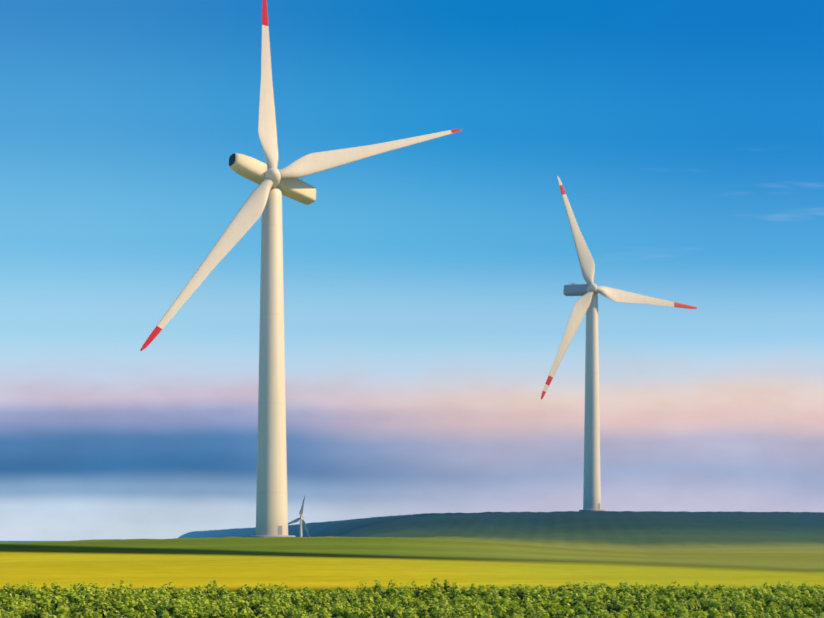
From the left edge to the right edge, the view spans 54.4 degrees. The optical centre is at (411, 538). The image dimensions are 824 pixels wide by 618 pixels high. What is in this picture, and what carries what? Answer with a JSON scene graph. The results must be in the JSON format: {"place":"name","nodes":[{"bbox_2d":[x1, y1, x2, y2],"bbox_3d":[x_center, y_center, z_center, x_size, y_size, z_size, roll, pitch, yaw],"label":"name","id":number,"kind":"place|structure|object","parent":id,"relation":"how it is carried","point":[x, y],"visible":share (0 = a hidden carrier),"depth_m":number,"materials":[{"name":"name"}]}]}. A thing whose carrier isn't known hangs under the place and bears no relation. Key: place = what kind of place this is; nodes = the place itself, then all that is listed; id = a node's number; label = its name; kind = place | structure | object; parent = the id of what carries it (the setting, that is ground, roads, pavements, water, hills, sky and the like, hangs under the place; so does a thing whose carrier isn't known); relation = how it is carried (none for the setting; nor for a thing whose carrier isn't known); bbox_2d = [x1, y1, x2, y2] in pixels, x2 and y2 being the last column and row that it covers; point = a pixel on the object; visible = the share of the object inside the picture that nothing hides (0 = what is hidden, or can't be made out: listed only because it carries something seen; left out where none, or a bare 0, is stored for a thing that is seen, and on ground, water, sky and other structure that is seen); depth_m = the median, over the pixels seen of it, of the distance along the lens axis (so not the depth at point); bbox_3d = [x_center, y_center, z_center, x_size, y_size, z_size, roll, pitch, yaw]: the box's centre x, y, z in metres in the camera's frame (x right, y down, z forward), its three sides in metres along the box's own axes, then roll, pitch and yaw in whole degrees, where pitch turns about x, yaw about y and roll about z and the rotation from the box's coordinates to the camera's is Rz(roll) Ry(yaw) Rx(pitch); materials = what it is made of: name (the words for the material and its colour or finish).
{"place":"outdoors","nodes":[
{"label":"outdoors","id":0,"kind":"place"},
{"bbox_2d":[0,511,823,617],"bbox_3d":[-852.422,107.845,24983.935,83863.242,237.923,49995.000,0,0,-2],"label":"ground","id":1,"kind":"structure","parent":0,"point":[557,549],"depth_m":113.14,"materials":[{"name":"green plant"}]},
{"bbox_2d":[288,496,309,536],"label":"wind turbine","id":2,"kind":"object","parent":1,"relation":"on","point":[301,518],"visible":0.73,"depth_m":297.90,"materials":[{"name":"white paint"}]},
{"bbox_2d":[140,0,461,537],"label":"wind turbine","id":3,"kind":"object","parent":1,"relation":"on","point":[264,199],"visible":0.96,"depth_m":195.69,"materials":[{"name":"white paint"}]},
{"bbox_2d":[0,578,823,617],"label":"crop plants","id":4,"kind":"object","parent":1,"relation":"on","point":[455,601],"visible":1,"depth_m":32.06,"materials":[{"name":"green plant"}]},
{"bbox_2d":[541,176,696,510],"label":"wind turbine","id":5,"kind":"object","parent":1,"relation":"on","point":[587,301],"depth_m":311.10,"materials":[{"name":"white paint"}]},
{"bbox_2d":[0,0,823,540],"label":"sky","id":6,"kind":"structure","parent":0,"point":[427,312],"materials":[{"name":"blue"}]}
]}

